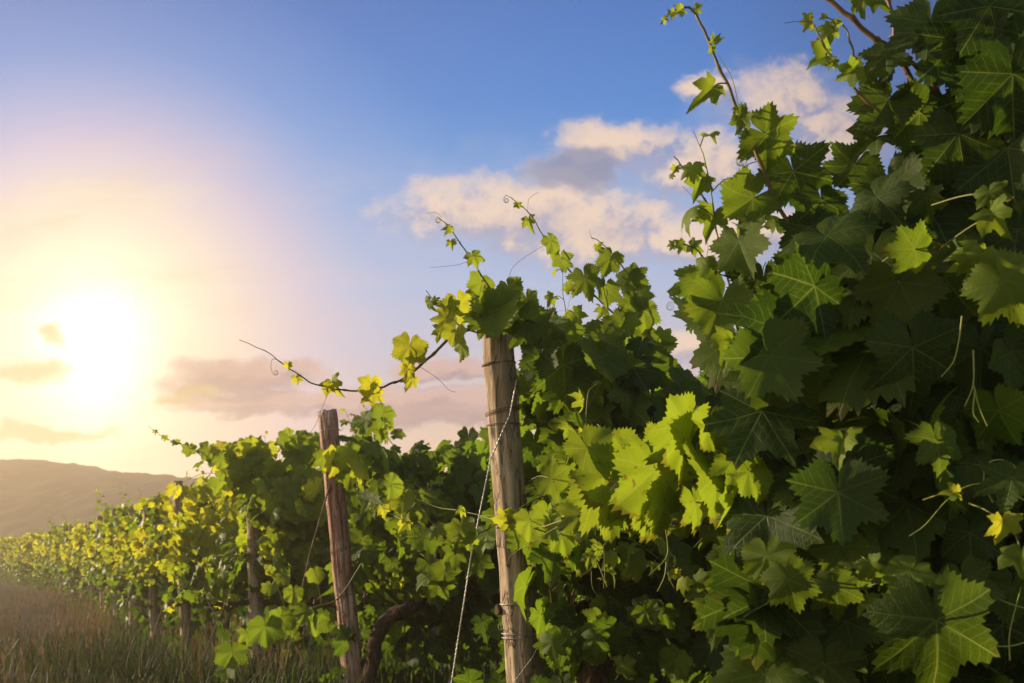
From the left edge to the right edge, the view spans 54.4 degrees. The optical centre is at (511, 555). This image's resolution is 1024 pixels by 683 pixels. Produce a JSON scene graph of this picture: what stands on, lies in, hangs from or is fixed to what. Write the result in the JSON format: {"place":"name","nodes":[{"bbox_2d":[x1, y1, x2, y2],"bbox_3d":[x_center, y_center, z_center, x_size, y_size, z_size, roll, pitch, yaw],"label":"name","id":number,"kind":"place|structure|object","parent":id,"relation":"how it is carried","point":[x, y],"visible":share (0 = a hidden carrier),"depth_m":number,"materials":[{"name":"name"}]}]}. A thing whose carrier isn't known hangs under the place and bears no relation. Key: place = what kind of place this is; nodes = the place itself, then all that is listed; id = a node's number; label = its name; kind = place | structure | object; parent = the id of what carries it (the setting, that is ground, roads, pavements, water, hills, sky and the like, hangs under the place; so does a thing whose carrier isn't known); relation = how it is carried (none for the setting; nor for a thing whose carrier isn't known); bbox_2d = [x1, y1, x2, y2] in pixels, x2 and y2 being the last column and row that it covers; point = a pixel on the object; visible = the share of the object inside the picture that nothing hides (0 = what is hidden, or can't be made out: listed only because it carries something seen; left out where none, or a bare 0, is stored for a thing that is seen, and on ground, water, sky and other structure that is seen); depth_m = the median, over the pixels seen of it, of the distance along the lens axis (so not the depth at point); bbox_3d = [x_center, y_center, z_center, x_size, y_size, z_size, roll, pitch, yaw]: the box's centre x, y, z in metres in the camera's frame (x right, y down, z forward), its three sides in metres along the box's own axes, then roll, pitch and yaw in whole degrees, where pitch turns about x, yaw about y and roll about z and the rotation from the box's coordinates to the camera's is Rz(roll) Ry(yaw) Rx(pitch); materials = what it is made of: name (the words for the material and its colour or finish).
{"place":"outdoors","nodes":[
{"label":"outdoors","id":0,"kind":"place"},
{"bbox_2d":[0,459,197,539],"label":"hill","id":1,"kind":"structure","parent":0,"point":[33,492],"depth_m":128.05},
{"bbox_2d":[0,585,283,682],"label":"aisle grass","id":2,"kind":"structure","parent":0,"point":[18,674],"depth_m":10.92,"materials":[{"name":"plant"}]},
{"bbox_2d":[0,573,677,682],"bbox_3d":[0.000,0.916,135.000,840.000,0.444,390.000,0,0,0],"label":"ground","id":3,"kind":"structure","parent":0,"point":[24,616],"depth_m":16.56,"materials":[{"name":"brown plant"}]},
{"bbox_2d":[0,537,32,583],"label":"grape vine","id":4,"kind":"object","parent":3,"relation":"on","point":[2,546],"visible":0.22,"depth_m":37.83,"materials":[{"name":"green plant"}]},
{"bbox_2d":[0,538,39,585],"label":"grape vine","id":5,"kind":"object","parent":3,"relation":"on","point":[6,560],"visible":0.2,"depth_m":35.68,"materials":[{"name":"green plant"}]},
{"bbox_2d":[8,533,52,586],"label":"grape vine","id":6,"kind":"object","parent":3,"relation":"on","point":[16,549],"visible":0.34,"depth_m":33.63,"materials":[{"name":"green plant"}]},
{"bbox_2d":[11,528,66,588],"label":"grape vine","id":7,"kind":"object","parent":3,"relation":"on","point":[26,543],"visible":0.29,"depth_m":31.66,"materials":[{"name":"green plant"}]},
{"bbox_2d":[25,540,68,591],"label":"grape vine","id":8,"kind":"object","parent":3,"relation":"on","point":[36,564],"visible":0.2,"depth_m":29.56,"materials":[{"name":"green plant"}]},
{"bbox_2d":[57,532,63,595],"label":"wooden post","id":9,"kind":"object","parent":3,"relation":"on","point":[60,581],"visible":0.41,"depth_m":25.68,"materials":[{"name":"brown wood"}]},
{"bbox_2d":[33,530,88,593],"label":"grape vine","id":10,"kind":"object","parent":3,"relation":"on","point":[43,543],"visible":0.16,"depth_m":27.62,"materials":[{"name":"green plant"}]},
{"bbox_2d":[42,512,88,596],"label":"grape vine","id":11,"kind":"object","parent":3,"relation":"on","point":[52,564],"visible":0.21,"depth_m":25.61,"materials":[{"name":"green plant"}]},
{"bbox_2d":[69,526,74,600],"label":"wooden post","id":12,"kind":"object","parent":3,"relation":"on","point":[71,581],"visible":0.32,"depth_m":23.66,"materials":[{"name":"brown wood"}]},
{"bbox_2d":[53,523,96,599],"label":"grape vine","id":13,"kind":"object","parent":3,"relation":"on","point":[64,554],"visible":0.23,"depth_m":23.43,"materials":[{"name":"green plant"}]},
{"bbox_2d":[55,512,102,600],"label":"grape vine","id":14,"kind":"object","parent":3,"relation":"on","point":[77,542],"visible":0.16,"depth_m":21.45,"materials":[{"name":"green plant"}]},
{"bbox_2d":[77,525,85,604],"bbox_3d":[-9.362,0.326,21.669,0.217,2.014,0.114,0,0,0],"label":"wooden post","id":15,"kind":"object","parent":3,"relation":"on","point":[82,585],"visible":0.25,"depth_m":21.62,"materials":[{"name":"brown wood"}]},
{"bbox_2d":[71,535,107,606],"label":"grape vine","id":16,"kind":"object","parent":3,"relation":"on","point":[83,575],"visible":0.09,"depth_m":19.44,"materials":[{"name":"green plant"}]},
{"bbox_2d":[87,522,96,603],"bbox_3d":[-8.275,0.330,19.641,0.201,2.005,0.112,0,0,0],"label":"wooden post","id":17,"kind":"object","parent":3,"relation":"on","point":[92,588],"visible":0.2,"depth_m":19.59,"materials":[{"name":"brown wood"}]},
{"bbox_2d":[96,516,106,608],"bbox_3d":[-7.247,0.311,17.608,0.204,2.043,0.114,0,0,0],"label":"wooden post","id":18,"kind":"object","parent":3,"relation":"on","point":[98,524],"visible":0.23,"depth_m":17.56,"materials":[{"name":"brown wood"}]},
{"bbox_2d":[111,508,119,619],"bbox_3d":[-6.196,0.293,15.579,0.144,2.076,0.100,0,0,0],"label":"wooden post","id":19,"kind":"object","parent":3,"relation":"on","point":[116,596],"visible":0.16,"depth_m":15.54,"materials":[{"name":"brown wood"}]},
{"bbox_2d":[78,520,161,613],"bbox_3d":[-6.768,0.178,17.705,1.746,1.967,1.370,0,0,-39],"label":"grape vine","id":20,"kind":"object","parent":3,"relation":"on","point":[90,543],"visible":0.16,"depth_m":17.50,"materials":[{"name":"green plant"}]},
{"bbox_2d":[85,486,176,622],"bbox_3d":[-5.665,0.042,15.857,2.089,2.258,1.270,0,0,-22],"label":"grape vine","id":21,"kind":"object","parent":3,"relation":"on","point":[105,542],"visible":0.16,"depth_m":15.39,"materials":[{"name":"green plant"}]},
{"bbox_2d":[128,506,137,629],"bbox_3d":[-5.157,0.326,13.550,0.124,2.009,0.117,0,0,0],"label":"wooden post","id":22,"kind":"object","parent":3,"relation":"on","point":[131,601],"visible":0.04,"depth_m":13.51,"materials":[{"name":"brown wood"}]},
{"bbox_2d":[143,506,159,641],"bbox_3d":[-4.160,0.375,11.520,0.218,1.910,0.117,0,0,0],"label":"wooden post","id":23,"kind":"object","parent":3,"relation":"on","point":[153,611],"visible":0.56,"depth_m":11.48,"materials":[{"name":"brown wood"}]},
{"bbox_2d":[119,563,138,623],"bbox_3d":[-4.330,0.381,11.298,0.016,0.765,0.269,0,0,40],"label":"guy wire","id":24,"kind":"object","parent":23,"relation":"attached to","point":[130,592],"visible":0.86,"depth_m":11.29,"materials":[{"name":"grey metal"}]},
{"bbox_2d":[96,506,211,631],"bbox_3d":[-4.831,0.174,13.692,1.682,1.967,1.438,0,0,-35],"label":"grape vine","id":25,"kind":"object","parent":3,"relation":"on","point":[119,527],"visible":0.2,"depth_m":13.32,"materials":[{"name":"green plant"}]},
{"bbox_2d":[117,492,245,640],"bbox_3d":[-3.689,0.153,11.608,1.746,2.021,1.370,0,0,-33],"label":"grape vine","id":26,"kind":"object","parent":3,"relation":"on","point":[155,512],"visible":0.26,"depth_m":11.39,"materials":[{"name":"green plant"}]},
{"bbox_2d":[172,481,192,649],"bbox_3d":[-3.127,0.276,9.499,0.220,1.989,0.134,0,0,0],"label":"wooden post","id":27,"kind":"object","parent":3,"relation":"on","point":[185,614],"visible":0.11,"depth_m":9.45,"materials":[{"name":"brown wood"}]},
{"bbox_2d":[153,601,163,637],"bbox_3d":[-3.233,0.362,9.328,0.277,0.833,0.020,0,0,-34],"label":"guy wire","id":28,"kind":"object","parent":27,"relation":"attached to","point":[158,619],"visible":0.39,"depth_m":9.28,"materials":[{"name":"grey metal"}]},
{"bbox_2d":[139,455,285,653],"bbox_3d":[-2.737,0.057,9.647,1.477,2.108,1.640,0,0,34],"label":"grape vine","id":29,"kind":"object","parent":3,"relation":"on","point":[187,538],"visible":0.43,"depth_m":9.29,"materials":[{"name":"green plant"}]},
{"bbox_2d":[0,622,444,682],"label":"undergrowth","id":30,"kind":"object","parent":3,"relation":"on","point":[121,650],"visible":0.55,"depth_m":7.18,"materials":[{"name":"plant"}]},
{"bbox_2d":[245,482,263,662],"bbox_3d":[-1.931,0.240,7.500,0.162,1.766,0.122,0,0,0],"label":"wooden post","id":31,"kind":"object","parent":3,"relation":"on","point":[255,605],"visible":0.44,"depth_m":7.46,"materials":[{"name":"brown wood"}]},
{"bbox_2d":[203,552,244,658],"bbox_3d":[-2.146,0.409,7.354,0.344,0.881,0.018,0,0,-17],"label":"guy wire","id":32,"kind":"object","parent":31,"relation":"attached to","point":[223,607],"visible":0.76,"depth_m":7.36,"materials":[{"name":"grey metal"}]},
{"bbox_2d":[148,426,375,666],"bbox_3d":[-1.723,0.014,7.694,1.612,1.995,1.528,0,0,37],"label":"grape vine","id":33,"kind":"object","parent":3,"relation":"on","point":[280,503],"visible":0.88,"depth_m":7.32,"materials":[{"name":"green plant"}]},
{"bbox_2d":[220,597,309,641],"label":"grape vine","id":34,"kind":"object","parent":3,"relation":"on","point":[303,631],"depth_m":12.08,"materials":[{"name":"green plant"}]},
{"bbox_2d":[279,540,337,656],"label":"grape vine","id":35,"kind":"object","parent":3,"relation":"on","point":[334,614],"visible":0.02,"depth_m":9.88,"materials":[{"name":"green plant"}]},
{"bbox_2d":[318,409,362,682],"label":"wooden post","id":36,"kind":"object","parent":3,"relation":"on","point":[341,560],"visible":0.83,"depth_m":5.36,"materials":[{"name":"brown wood"}]},
{"bbox_2d":[281,484,330,682],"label":"guy wire","id":37,"kind":"object","parent":36,"relation":"attached to","point":[307,567],"visible":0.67,"depth_m":5.30,"materials":[{"name":"grey metal"}]},
{"bbox_2d":[213,403,502,682],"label":"grape vine","id":38,"kind":"object","parent":3,"relation":"on","point":[384,578],"visible":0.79,"depth_m":5.40,"materials":[{"name":"green plant"}]},
{"bbox_2d":[64,593,716,682],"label":"weeds","id":39,"kind":"object","parent":3,"relation":"on","point":[493,664],"visible":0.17,"depth_m":7.14,"materials":[{"name":"green plant"}]},
{"bbox_2d":[362,609,487,669],"bbox_3d":[-0.776,0.083,8.058,1.408,1.910,1.648,0,0,-26],"label":"grape vine","id":40,"kind":"object","parent":3,"relation":"on","point":[420,632],"depth_m":8.12,"materials":[{"name":"green plant"}]},
{"bbox_2d":[464,618,501,662],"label":"grape vine","id":41,"kind":"object","parent":3,"relation":"on","point":[500,657],"depth_m":8.44,"materials":[{"name":"green plant"}]},
{"bbox_2d":[240,193,728,682],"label":"grape vine","id":42,"kind":"object","parent":3,"relation":"on","point":[576,377],"visible":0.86,"depth_m":3.29,"materials":[{"name":"green plant"}]},
{"bbox_2d":[482,333,540,682],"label":"wooden post","id":43,"kind":"object","parent":3,"relation":"on","point":[509,485],"visible":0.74,"depth_m":3.35,"materials":[{"name":"brown wood"}]},
{"bbox_2d":[451,379,517,682],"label":"guy wire","id":44,"kind":"object","parent":43,"relation":"attached to","point":[476,528],"visible":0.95,"depth_m":3.28,"materials":[{"name":"silver metal"}]},
{"bbox_2d":[513,649,536,682],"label":"guy wire","id":45,"kind":"object","parent":43,"relation":"attached to","point":[526,665],"visible":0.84,"depth_m":3.32,"materials":[{"name":"grey metal"}]},
{"bbox_2d":[521,417,560,424],"bbox_3d":[1.615,-0.414,4.225,3.601,0.110,0.011,0,0,-28],"label":"trellis wire","id":46,"kind":"object","parent":43,"relation":"attached to","point":[539,420],"visible":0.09,"depth_m":3.40,"materials":[{"name":"grey metal"}]},
{"bbox_2d":[457,419,662,680],"bbox_3d":[0.259,-0.052,6.051,1.452,1.961,1.178,0,0,-22],"label":"grape vine","id":47,"kind":"object","parent":3,"relation":"on","point":[467,440],"visible":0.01,"depth_m":6.10,"materials":[{"name":"green plant"}]},
{"bbox_2d":[652,563,711,682],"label":"grape vine","id":48,"kind":"object","parent":3,"relation":"on","point":[658,669],"depth_m":6.40,"materials":[{"name":"green plant"}]},
{"bbox_2d":[415,0,1023,682],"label":"grape vine","id":49,"kind":"object","parent":3,"relation":"on","point":[837,476],"visible":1,"depth_m":1.61,"materials":[{"name":"green plant"}]},
{"bbox_2d":[0,0,947,477],"label":"sky","id":50,"kind":"structure","parent":0,"point":[182,182],"materials":[{"name":"blue"}]}
]}

